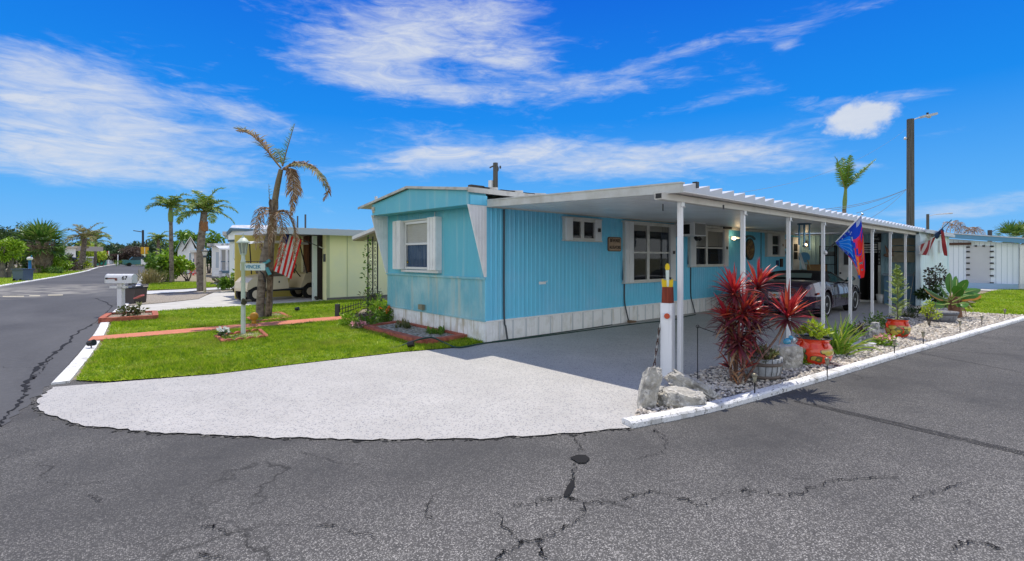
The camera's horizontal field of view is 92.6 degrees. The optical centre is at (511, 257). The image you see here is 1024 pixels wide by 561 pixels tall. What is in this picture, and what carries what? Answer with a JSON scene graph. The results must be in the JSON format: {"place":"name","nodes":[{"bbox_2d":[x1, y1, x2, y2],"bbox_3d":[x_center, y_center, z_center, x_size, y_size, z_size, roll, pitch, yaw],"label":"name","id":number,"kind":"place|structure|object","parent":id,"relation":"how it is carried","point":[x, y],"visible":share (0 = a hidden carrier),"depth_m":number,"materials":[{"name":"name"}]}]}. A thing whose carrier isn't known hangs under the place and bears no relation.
{"place":"outdoors","nodes":[
{"label":"outdoors","id":0,"kind":"place"},
{"bbox_2d":[0,271,74,284],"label":"verge","id":1,"kind":"structure","parent":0,"point":[33,279],"depth_m":37.80,"materials":[{"name":"plant"}]},
{"bbox_2d":[0,236,28,277],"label":"leafy tree","id":2,"kind":"object","parent":1,"relation":"on","point":[12,248],"visible":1,"depth_m":37.38,"materials":[{"name":"green plant"}]},
{"bbox_2d":[10,269,33,280],"bbox_3d":[-32.396,1.127,32.388,0.777,0.837,0.930,0,0,0],"label":"street bin","id":3,"kind":"object","parent":1,"relation":"on","point":[22,274],"visible":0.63,"depth_m":32.05,"materials":[{"name":"blue plastic"}]},
{"bbox_2d":[6,218,74,272],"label":"fan palm","id":4,"kind":"object","parent":1,"relation":"on","point":[42,252],"visible":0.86,"depth_m":48.70,"materials":[{"name":"green plant"}]},
{"bbox_2d":[51,257,73,271],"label":"bush","id":5,"kind":"object","parent":1,"relation":"on","point":[62,263],"visible":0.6,"depth_m":51.32,"materials":[{"name":"green plant"}]},
{"bbox_2d":[14,264,112,270],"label":"lawn","id":6,"kind":"structure","parent":0,"point":[98,266],"depth_m":77.75,"materials":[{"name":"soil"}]},
{"bbox_2d":[0,222,48,267],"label":"evergreen tree","id":7,"kind":"object","parent":6,"relation":"on","point":[4,235],"visible":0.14,"depth_m":52.69,"materials":[{"name":"green plant"}]},
{"bbox_2d":[63,223,110,268],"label":"feather palm","id":8,"kind":"object","parent":6,"relation":"on","point":[86,235],"visible":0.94,"depth_m":64.91,"materials":[{"name":"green plant"}]},
{"bbox_2d":[76,242,108,261],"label":"leafy tree","id":9,"kind":"object","parent":6,"relation":"on","point":[101,256],"visible":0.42,"depth_m":89.67,"materials":[{"name":"green plant"}]},
{"bbox_2d":[74,227,113,266],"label":"feather palm","id":10,"kind":"object","parent":6,"relation":"on","point":[100,244],"visible":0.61,"depth_m":79.65,"materials":[{"name":"green plant"}]},
{"bbox_2d":[0,264,147,424],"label":"side street","id":11,"kind":"structure","parent":0,"point":[57,313],"depth_m":11.51,"materials":[{"name":"grey asphalt"}]},
{"bbox_2d":[63,246,102,257],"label":"white house","id":12,"kind":"structure","parent":0,"point":[71,249],"depth_m":73.00,"materials":[{"name":"beige"}]},
{"bbox_2d":[88,316,340,340],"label":"garden path","id":13,"kind":"structure","parent":0,"point":[151,333],"depth_m":10.33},
{"bbox_2d":[222,225,267,277],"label":"white house","id":14,"kind":"structure","parent":0,"point":[230,233],"depth_m":29.80,"materials":[{"name":"grey metal"}]},
{"bbox_2d":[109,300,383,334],"bbox_3d":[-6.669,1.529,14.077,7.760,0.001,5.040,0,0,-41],"label":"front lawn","id":15,"kind":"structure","parent":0,"point":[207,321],"depth_m":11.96,"materials":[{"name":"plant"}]},
{"bbox_2d":[247,312,287,321],"bbox_3d":[-6.290,1.522,12.653,1.109,0.057,1.869,0,0,-41],"label":"palm bed","id":16,"kind":"object","parent":15,"relation":"on","point":[282,313],"visible":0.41,"depth_m":12.31,"materials":[{"name":"red brick"}]},
{"bbox_2d":[234,124,330,317],"bbox_3d":[-5.909,-0.981,12.428,2.975,5.080,1.331,0,0,4],"label":"dying palm","id":17,"kind":"object","parent":16,"relation":"on","point":[267,249],"visible":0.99,"depth_m":12.38,"materials":[{"name":"brown plant"}]},
{"bbox_2d":[126,290,381,310],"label":"neighbour driveway","id":18,"kind":"structure","parent":0,"point":[222,298],"depth_m":16.83,"materials":[{"name":"concrete"}]},
{"bbox_2d":[217,269,234,291],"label":"garden shrub","id":19,"kind":"object","parent":18,"relation":"on","point":[225,283],"visible":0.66,"depth_m":21.94,"materials":[{"name":"green plant"}]},
{"bbox_2d":[234,241,311,301],"bbox_3d":[-8.665,0.459,18.317,1.026,2.173,2.886,0,0,36],"label":"golf cart","id":20,"kind":"object","parent":18,"relation":"on","point":[297,285],"visible":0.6,"depth_m":17.91,"materials":[{"name":"beige plastic"}]},
{"bbox_2d":[75,298,482,381],"bbox_3d":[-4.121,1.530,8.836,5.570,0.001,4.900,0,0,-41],"label":"front lawn","id":21,"kind":"structure","parent":0,"point":[251,355],"depth_m":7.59,"materials":[{"name":"plant"}]},
{"bbox_2d":[214,329,267,342],"bbox_3d":[-5.211,1.501,9.455,0.911,0.090,1.137,0,0,-41],"label":"flower bed","id":22,"kind":"object","parent":21,"relation":"on","point":[261,331],"visible":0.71,"depth_m":9.30,"materials":[{"name":"pink plant"}]},
{"bbox_2d":[236,233,265,333],"bbox_3d":[-5.181,0.520,9.716,0.581,2.052,0.251,0,0,4],"label":"lamp post","id":23,"kind":"object","parent":22,"relation":"on","point":[243,242],"visible":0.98,"depth_m":9.70,"materials":[{"name":"metal"}]},
{"bbox_2d":[337,310,358,325],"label":"garden plant","id":24,"kind":"object","parent":21,"relation":"on","point":[345,318],"visible":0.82,"depth_m":11.04,"materials":[{"name":"green plant"}]},
{"bbox_2d":[235,214,387,299],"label":"yellow house","id":25,"kind":"structure","parent":0,"point":[335,265],"depth_m":18.28,"materials":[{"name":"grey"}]},
{"bbox_2d":[274,234,323,278],"bbox_3d":[-7.418,-0.108,17.316,0.330,1.704,1.858,0,0,45],"label":"national flag","id":26,"kind":"object","parent":25,"relation":"attached to","point":[286,267],"visible":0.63,"depth_m":16.99,"materials":[{"name":"red fabric"}]},
{"bbox_2d":[303,236,309,283],"bbox_3d":[-8.080,0.341,19.225,0.035,2.369,0.640,0,0,-41],"label":"brown door","id":27,"kind":"structure","parent":25,"relation":"in","point":[306,248],"depth_m":19.16,"materials":[{"name":"brown wood"}]},
{"bbox_2d":[352,227,376,240],"bbox_3d":[-3.221,-0.690,14.266,2.200,0.390,1.857,0,0,-41],"label":"entry awning","id":28,"kind":"object","parent":25,"relation":"attached to","point":[363,236],"visible":0.21,"depth_m":13.80,"materials":[{"name":"white paint"}]},
{"bbox_2d":[37,301,914,439],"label":"driveway","id":29,"kind":"structure","parent":0,"point":[582,381],"depth_m":5.58,"materials":[{"name":"concrete"}]},
{"bbox_2d":[397,309,729,347],"bbox_3d":[2.502,1.461,11.192,10.954,0.157,0.796,0,0,-36],"label":"garden hose","id":30,"kind":"object","parent":29,"relation":"on","point":[541,335],"visible":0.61,"depth_m":9.55,"materials":[{"name":"black"}]},
{"bbox_2d":[660,263,674,376],"bbox_3d":[2.012,0.807,6.360,0.149,1.477,0.214,0,0,35],"label":"gate post","id":31,"kind":"object","parent":29,"relation":"on","point":[667,333],"visible":0.99,"depth_m":6.34,"materials":[{"name":"paint"}]},
{"bbox_2d":[487,181,924,371],"bbox_3d":[6.319,0.228,12.201,14.878,2.613,3.880,0,0,-41],"label":"carport","id":32,"kind":"object","parent":29,"relation":"on","point":[679,203],"visible":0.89,"depth_m":8.65,"materials":[{"name":"white metal"}]},
{"bbox_2d":[797,223,811,249],"bbox_3d":[7.250,-0.724,12.134,0.318,1.045,0.318,0,0,-41],"label":"wind chime","id":33,"kind":"object","parent":32,"relation":"hanging from","point":[804,224],"visible":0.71,"depth_m":12.02,"materials":[{"name":"brown"}]},
{"bbox_2d":[824,213,864,278],"bbox_3d":[6.516,-0.229,9.634,0.205,1.268,0.709,0,0,-41],"label":"flag","id":34,"kind":"object","parent":32,"relation":"attached to","point":[849,241],"visible":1,"depth_m":9.48,"materials":[{"name":"blue fabric"}]},
{"bbox_2d":[745,270,860,316],"bbox_3d":[8.464,0.934,14.072,4.506,1.200,2.192,0,0,-41],"label":"parked convertible","id":35,"kind":"object","parent":29,"relation":"on","point":[836,292],"visible":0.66,"depth_m":12.82,"materials":[{"name":"grey paint"}]},
{"bbox_2d":[882,273,914,304],"bbox_3d":[12.899,1.030,16.265,0.410,1.008,0.870,0,0,-41],"label":"storage bin","id":36,"kind":"object","parent":29,"relation":"on","point":[886,285],"visible":0.5,"depth_m":16.10,"materials":[{"name":"blue plastic"}]},
{"bbox_2d":[0,321,1023,560],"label":"front road","id":37,"kind":"structure","parent":0,"point":[164,496],"depth_m":3.31,"materials":[{"name":"grey asphalt"}]},
{"bbox_2d":[31,388,633,442],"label":"road edge crumbs","id":38,"kind":"object","parent":37,"relation":"on","point":[202,436],"visible":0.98,"depth_m":4.25,"materials":[{"name":"grey"}]},
{"bbox_2d":[0,298,1001,560],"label":"road cracks","id":39,"kind":"object","parent":37,"relation":"on","point":[568,488],"visible":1,"depth_m":3.25,"materials":[{"name":"black asphalt"}]},
{"bbox_2d":[622,316,1023,428],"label":"front kerb","id":40,"kind":"structure","parent":37,"relation":"on","point":[641,420],"depth_m":5.70,"materials":[{"name":"white concrete"}]},
{"bbox_2d":[794,349,1023,453],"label":"road saw cuts","id":41,"kind":"object","parent":37,"relation":"on","point":[922,428],"visible":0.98,"depth_m":4.50,"materials":[{"name":"black asphalt"}]},
{"bbox_2d":[0,0,1023,257],"label":"sky","id":42,"kind":"structure","parent":0,"point":[108,107],"materials":[{"name":"blue"}]},
{"bbox_2d":[73,264,990,379],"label":"lot ground","id":43,"kind":"structure","parent":0,"point":[209,277],"depth_m":24.10,"materials":[{"name":"soil"}]},
{"bbox_2d":[51,341,99,384],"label":"lawn kerb","id":44,"kind":"structure","parent":43,"relation":"on","point":[69,373],"depth_m":6.84,"materials":[{"name":"white concrete"}]},
{"bbox_2d":[105,274,136,310],"bbox_3d":[-10.466,0.983,13.134,0.721,1.126,0.302,0,0,-2],"label":"mailbox","id":45,"kind":"object","parent":43,"relation":"on","point":[120,280],"visible":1,"depth_m":13.06,"materials":[{"name":"white metal"}]},
{"bbox_2d":[98,310,157,322],"bbox_3d":[-9.652,1.482,12.406,1.151,0.137,1.478,0,0,-34],"label":"brick planter","id":46,"kind":"object","parent":43,"relation":"on","point":[109,317],"visible":0.81,"depth_m":11.95,"materials":[{"name":"brick"}]},
{"bbox_2d":[114,304,150,316],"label":"groundcover","id":47,"kind":"object","parent":46,"relation":"in","point":[133,308],"visible":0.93,"depth_m":12.03,"materials":[{"name":"green plant"}]},
{"bbox_2d":[137,268,167,283],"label":"ornamental grass","id":48,"kind":"object","parent":43,"relation":"on","point":[151,276],"depth_m":29.55,"materials":[{"name":"plant"}]},
{"bbox_2d":[142,251,168,280],"bbox_3d":[-22.773,0.545,30.933,1.491,2.080,1.573,0,0,9],"label":"seagrape bush","id":49,"kind":"object","parent":43,"relation":"on","point":[152,263],"visible":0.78,"depth_m":30.60,"materials":[{"name":"green plant"}]},
{"bbox_2d":[145,231,168,254],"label":"feather palm","id":50,"kind":"object","parent":43,"relation":"on","point":[157,238],"visible":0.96,"depth_m":89.73,"materials":[{"name":"green plant"}]},
{"bbox_2d":[151,248,190,280],"bbox_3d":[-22.683,0.460,32.261,2.399,2.429,2.941,0,0,-41],"label":"seagrape bush","id":51,"kind":"object","parent":43,"relation":"on","point":[178,266],"visible":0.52,"depth_m":31.97,"materials":[{"name":"green plant"}]},
{"bbox_2d":[129,289,230,304],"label":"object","id":52,"kind":"structure","parent":43,"relation":"on","point":[161,298],"depth_m":19.50,"materials":[{"name":"grey concrete"}]},
{"bbox_2d":[125,286,147,303],"bbox_3d":[-12.950,1.254,16.729,0.575,0.584,0.600,0,0,0],"label":"trash bin","id":53,"kind":"object","parent":52,"relation":"on","point":[132,292],"visible":0.83,"depth_m":16.48,"materials":[{"name":"grey plastic"}]},
{"bbox_2d":[201,248,208,292],"bbox_3d":[-13.541,0.559,21.563,0.329,1.975,0.285,0,0,-41],"label":"lantern post","id":54,"kind":"object","parent":52,"relation":"on","point":[204,251],"visible":0.93,"depth_m":21.53,"materials":[{"name":"beige metal"}]},
{"bbox_2d":[182,236,196,272],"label":"gabled house","id":55,"kind":"structure","parent":43,"relation":"on","point":[189,247],"depth_m":50.00,"materials":[{"name":"grey"}]},
{"bbox_2d":[147,283,234,293],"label":"garden walk","id":56,"kind":"structure","parent":43,"relation":"on","point":[166,291],"depth_m":23.00,"materials":[{"name":"white concrete"}]},
{"bbox_2d":[173,229,209,249],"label":"sapling","id":57,"kind":"object","parent":43,"relation":"on","point":[184,236],"visible":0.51,"depth_m":54.84,"materials":[{"name":"green plant"}]},
{"bbox_2d":[176,187,237,290],"bbox_3d":[-14.420,-0.911,23.068,2.367,4.941,2.749,0,0,32],"label":"feather palm","id":58,"kind":"object","parent":43,"relation":"on","point":[206,205],"visible":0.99,"depth_m":22.82,"materials":[{"name":"green plant"}]},
{"bbox_2d":[205,229,225,272],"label":"sapling","id":59,"kind":"object","parent":43,"relation":"on","point":[216,236],"visible":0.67,"depth_m":49.91,"materials":[{"name":"green plant"}]},
{"bbox_2d":[207,243,228,277],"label":"white cottage","id":60,"kind":"structure","parent":43,"relation":"on","point":[220,259],"depth_m":40.00,"materials":[{"name":"paint"}]},
{"bbox_2d":[367,237,377,315],"bbox_3d":[-3.486,0.506,12.249,0.274,2.080,0.034,0,0,0],"label":"trellis","id":61,"kind":"object","parent":43,"relation":"on","point":[368,275],"visible":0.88,"depth_m":12.24,"materials":[{"name":"black metal"}]},
{"bbox_2d":[365,294,386,321],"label":"garden plant","id":62,"kind":"object","parent":43,"relation":"on","point":[378,303],"visible":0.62,"depth_m":11.80,"materials":[{"name":"green plant"}]},
{"bbox_2d":[372,303,393,322],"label":"garden plant","id":63,"kind":"object","parent":43,"relation":"on","point":[381,314],"visible":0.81,"depth_m":11.54,"materials":[{"name":"green plant"}]},
{"bbox_2d":[363,320,466,343],"bbox_3d":[-2.082,1.496,9.994,1.076,0.114,2.869,0,0,-41],"label":"flower bed","id":64,"kind":"object","parent":43,"relation":"on","point":[415,331],"visible":0.66,"depth_m":9.59,"materials":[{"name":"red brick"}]},
{"bbox_2d":[358,184,799,341],"bbox_3d":[3.698,0.004,15.388,15.770,3.085,4.630,0,0,-41],"label":"mobile home","id":65,"kind":"object","parent":43,"relation":"on","point":[467,261],"visible":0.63,"depth_m":10.41,"materials":[{"name":"blue metal"}]},
{"bbox_2d":[393,217,441,272],"bbox_3d":[-2.105,-0.264,10.621,0.184,1.150,1.840,0,0,-41],"label":"window","id":66,"kind":"structure","parent":65,"relation":"in","point":[417,243],"depth_m":10.59,"materials":[{"name":"silver metal"}]},
{"bbox_2d":[488,162,500,186],"bbox_3d":[-0.704,-1.170,20.002,0.529,5.433,0.226,0,0,-1],"label":"utility pole","id":67,"kind":"object","parent":65,"relation":"on","point":[493,182],"visible":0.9,"depth_m":19.91,"materials":[{"name":"grey wood"}]},
{"bbox_2d":[562,216,601,241],"bbox_3d":[1.538,-0.609,10.542,1.220,0.510,0.130,0,0,-41],"label":"window","id":68,"kind":"structure","parent":65,"relation":"in","point":[579,229],"depth_m":10.51,"materials":[{"name":"white"}]},
{"bbox_2d":[607,237,620,250],"bbox_3d":[2.373,-0.319,11.312,0.490,0.330,0.031,0,0,-41],"label":"warning sign","id":69,"kind":"object","parent":65,"relation":"attached to","point":[613,243],"visible":1,"depth_m":11.28,"materials":[{"name":"brown"}]},
{"bbox_2d":[622,220,675,283],"bbox_3d":[3.500,-0.139,12.240,2.350,1.490,0.130,0,0,-41],"label":"window","id":70,"kind":"structure","parent":65,"relation":"in","point":[648,247],"depth_m":12.13,"materials":[{"name":"white"}]},
{"bbox_2d":[674,222,705,236],"bbox_3d":[4.740,-0.749,13.017,0.658,0.350,0.570,0,0,-41],"label":"air conditioner","id":71,"kind":"object","parent":65,"relation":"attached to","point":[693,229],"visible":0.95,"depth_m":12.76,"materials":[{"name":"white metal"}]},
{"bbox_2d":[687,228,728,266],"bbox_3d":[5.741,-0.299,14.181,2.380,1.110,0.130,0,0,-41],"label":"window","id":72,"kind":"structure","parent":65,"relation":"in","point":[713,249],"depth_m":14.25,"materials":[{"name":"white"}]},
{"bbox_2d":[745,235,754,259],"bbox_3d":[7.793,-0.336,16.005,0.792,0.825,0.035,0,0,-41],"label":"wall ornament","id":73,"kind":"object","parent":65,"relation":"attached to","point":[749,248],"depth_m":15.96,"materials":[{"name":"brown wood"}]},
{"bbox_2d":[765,233,784,256],"bbox_3d":[9.306,-0.454,17.268,1.550,0.820,0.130,0,0,-41],"label":"window","id":74,"kind":"structure","parent":65,"relation":"in","point":[774,243],"depth_m":17.31,"materials":[{"name":"white"}]},
{"bbox_2d":[791,237,799,269],"bbox_3d":[10.762,0.256,18.573,0.680,2.080,0.062,0,0,-41],"label":"door","id":75,"kind":"structure","parent":65,"relation":"in","point":[795,248],"depth_m":18.51,"materials":[{"name":"white paint"}]},
{"bbox_2d":[634,305,1023,415],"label":"pebble bed","id":76,"kind":"object","parent":43,"relation":"on","point":[750,381],"visible":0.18,"depth_m":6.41,"materials":[{"name":"beige gravel"}]},
{"bbox_2d":[636,364,662,408],"bbox_3d":[1.418,1.367,5.044,0.266,0.534,0.201,0,0,2],"label":"boulder","id":77,"kind":"object","parent":76,"relation":"on","point":[650,388],"visible":0.81,"depth_m":4.97,"materials":[{"name":"stone"}]},
{"bbox_2d":[658,384,705,408],"bbox_3d":[1.754,1.474,5.049,0.484,0.298,0.281,0,0,3],"label":"boulder","id":78,"kind":"object","parent":76,"relation":"on","point":[675,396],"visible":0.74,"depth_m":4.97,"materials":[{"name":"stone"}]},
{"bbox_2d":[665,368,722,400],"bbox_3d":[1.997,1.440,5.344,0.650,0.466,0.260,0,0,1],"label":"boulder","id":79,"kind":"object","parent":76,"relation":"on","point":[678,377],"visible":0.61,"depth_m":5.23,"materials":[{"name":"stone"}]},
{"bbox_2d":[739,353,782,381],"bbox_3d":[3.163,1.397,6.226,0.512,0.299,0.512,0,0,-41],"label":"barrel planter","id":80,"kind":"object","parent":76,"relation":"on","point":[770,370],"visible":0.55,"depth_m":6.01,"materials":[{"name":"grey wood"}]},
{"bbox_2d":[746,343,779,361],"bbox_3d":[3.149,1.200,6.247,0.566,0.232,0.522,0,0,-41],"label":"potted succulent","id":81,"kind":"object","parent":80,"relation":"in","point":[773,353],"visible":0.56,"depth_m":6.12,"materials":[{"name":"green plant"}]},
{"bbox_2d":[705,257,826,384],"bbox_3d":[3.023,0.778,5.966,1.402,1.603,0.853,0,0,3],"label":"red cordyline","id":82,"kind":"object","parent":76,"relation":"on","point":[740,341],"visible":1,"depth_m":5.89,"materials":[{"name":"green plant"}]},
{"bbox_2d":[773,344,802,369],"bbox_3d":[3.817,1.398,6.792,0.363,0.419,0.261,0,0,3],"label":"stone block","id":83,"kind":"object","parent":76,"relation":"on","point":[792,356],"depth_m":6.68,"materials":[{"name":"grey stone"}]},
{"bbox_2d":[795,334,833,365],"bbox_3d":[4.373,1.345,7.098,0.503,0.403,0.503,0,0,-41],"label":"painted pot","id":84,"kind":"object","parent":76,"relation":"on","point":[816,351],"visible":0.79,"depth_m":6.91,"materials":[{"name":"red ceramic"}]},
{"bbox_2d":[792,318,834,339],"bbox_3d":[4.379,1.026,7.106,0.509,0.298,0.524,0,0,-41],"label":"leafy plant","id":85,"kind":"object","parent":84,"relation":"on","point":[818,334],"visible":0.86,"depth_m":7.03,"materials":[{"name":"green plant"}]},
{"bbox_2d":[798,310,879,354],"bbox_3d":[5.173,1.191,7.673,1.310,0.726,0.923,0,0,-22],"label":"spider lily","id":86,"kind":"object","parent":76,"relation":"on","point":[841,343],"visible":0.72,"depth_m":7.63,"materials":[{"name":"green plant"}]},
{"bbox_2d":[865,322,881,342],"bbox_3d":[6.401,1.347,8.656,0.224,0.435,0.176,0,0,1],"label":"stone statue","id":87,"kind":"object","parent":76,"relation":"on","point":[875,331],"visible":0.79,"depth_m":8.60,"materials":[{"name":"grey stone"}]},
{"bbox_2d":[861,310,887,328],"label":"shrub","id":88,"kind":"object","parent":76,"relation":"on","point":[872,319],"visible":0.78,"depth_m":10.61,"materials":[{"name":"green plant"}]},
{"bbox_2d":[871,333,897,345],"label":"pink flowers","id":89,"kind":"object","parent":76,"relation":"on","point":[884,338],"visible":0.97,"depth_m":8.41,"materials":[{"name":"green plant"}]},
{"bbox_2d":[884,317,910,337],"bbox_3d":[7.464,1.356,9.468,0.413,0.379,0.413,0,0,-41],"label":"painted pot","id":90,"kind":"object","parent":76,"relation":"on","point":[901,327],"visible":0.94,"depth_m":9.33,"materials":[{"name":"red ceramic"}]},
{"bbox_2d":[885,263,910,318],"bbox_3d":[7.462,0.652,9.456,0.411,1.119,0.476,0,0,-41],"label":"feathery conifer","id":91,"kind":"object","parent":90,"relation":"on","point":[897,291],"visible":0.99,"depth_m":9.46,"materials":[{"name":"green plant"}]},
{"bbox_2d":[912,263,948,306],"bbox_3d":[13.012,0.881,15.180,0.872,1.493,0.988,0,0,-24],"label":"shrub","id":92,"kind":"object","parent":76,"relation":"on","point":[922,294],"visible":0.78,"depth_m":15.11,"materials":[{"name":"green plant"}]},
{"bbox_2d":[918,298,942,325],"bbox_3d":[9.292,1.208,10.851,0.546,0.678,0.277,0,0,2],"label":"young shrub","id":93,"kind":"object","parent":76,"relation":"on","point":[930,308],"visible":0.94,"depth_m":10.83,"materials":[{"name":"green plant"}]},
{"bbox_2d":[924,310,958,322],"bbox_3d":[10.208,1.406,11.646,0.660,0.279,0.654,0,0,-41],"label":"barrel planter","id":94,"kind":"object","parent":76,"relation":"on","point":[947,316],"visible":0.59,"depth_m":11.40,"materials":[{"name":"grey"}]},
{"bbox_2d":[924,273,980,317],"bbox_3d":[11.155,0.964,12.331,1.926,1.169,0.997,0,0,-41],"label":"agave","id":95,"kind":"object","parent":76,"relation":"on","point":[961,291],"visible":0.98,"depth_m":12.28,"materials":[{"name":"green plant"}]},
{"bbox_2d":[834,155,875,212],"bbox_3d":[18.917,-2.103,27.032,1.806,7.298,2.812,0,0,41],"label":"royal palm","id":96,"kind":"object","parent":43,"relation":"on","point":[846,182],"visible":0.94,"depth_m":26.62,"materials":[{"name":"green plant"}]},
{"bbox_2d":[792,229,954,305],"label":"storage shed","id":97,"kind":"structure","parent":43,"relation":"on","point":[921,264],"depth_m":17.44,"materials":[{"name":"white metal"}]},
{"bbox_2d":[839,247,859,290],"bbox_3d":[12.074,0.476,17.542,0.125,2.020,0.620,0,0,-41],"label":"door","id":98,"kind":"structure","parent":97,"relation":"in","point":[843,258],"depth_m":17.63,"materials":[{"name":"white paint"}]},
{"bbox_2d":[860,243,877,299],"bbox_3d":[12.813,0.506,17.411,1.020,2.080,0.535,0,0,-41],"label":"doorway","id":99,"kind":"structure","parent":97,"relation":"in","point":[865,282],"depth_m":17.76,"materials":[{"name":"grey"}]},
{"bbox_2d":[892,238,914,261],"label":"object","id":100,"kind":"object","parent":97,"relation":"attached to","point":[897,256],"visible":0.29,"depth_m":16.30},
{"bbox_2d":[918,220,951,255],"bbox_3d":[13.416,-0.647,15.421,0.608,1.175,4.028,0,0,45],"label":"tattered flag","id":101,"kind":"object","parent":97,"relation":"attached to","point":[924,248],"visible":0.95,"depth_m":16.04,"materials":[{"name":"red fabric"}]},
{"bbox_2d":[904,112,937,225],"bbox_3d":[20.022,-2.792,23.989,1.589,8.676,0.378,0,0,-2],"label":"street light pole","id":102,"kind":"object","parent":43,"relation":"on","point":[910,198],"visible":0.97,"depth_m":23.89,"materials":[{"name":"brown wood"}]},
{"bbox_2d":[945,233,1023,289],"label":"white shed building","id":103,"kind":"structure","parent":43,"relation":"on","point":[986,264],"depth_m":24.42,"materials":[{"name":"white metal"}]},
{"bbox_2d":[992,220,1023,243],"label":"fan palm","id":104,"kind":"object","parent":43,"relation":"on","point":[1016,229],"visible":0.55,"depth_m":59.59,"materials":[{"name":"green plant"}]},
{"bbox_2d":[926,288,1023,314],"bbox_3d":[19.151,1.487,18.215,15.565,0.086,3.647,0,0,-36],"label":"grass","id":105,"kind":"structure","parent":0,"point":[1019,298],"depth_m":16.63,"materials":[{"name":"green plant"}]},
{"label":"ground","id":106,"kind":"structure","parent":0,"visible":0},
{"bbox_2d":[119,245,145,259],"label":"brown tree","id":107,"kind":"object","parent":106,"relation":"on","point":[132,252],"visible":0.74,"depth_m":126.22,"materials":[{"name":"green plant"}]},
{"label":"verge","id":108,"kind":"structure","parent":0,"visible":0},
{"bbox_2d":[0,270,216,289],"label":"grass","id":109,"kind":"structure","parent":108,"relation":"on","point":[168,285],"depth_m":28.56,"materials":[{"name":"green plant"}]},
{"bbox_2d":[145,192,193,281],"bbox_3d":[-21.180,-1.268,30.301,2.636,5.630,2.631,0,0,-41],"label":"feather palm","id":110,"kind":"object","parent":108,"relation":"on","point":[170,203],"visible":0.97,"depth_m":30.22,"materials":[{"name":"green plant"}]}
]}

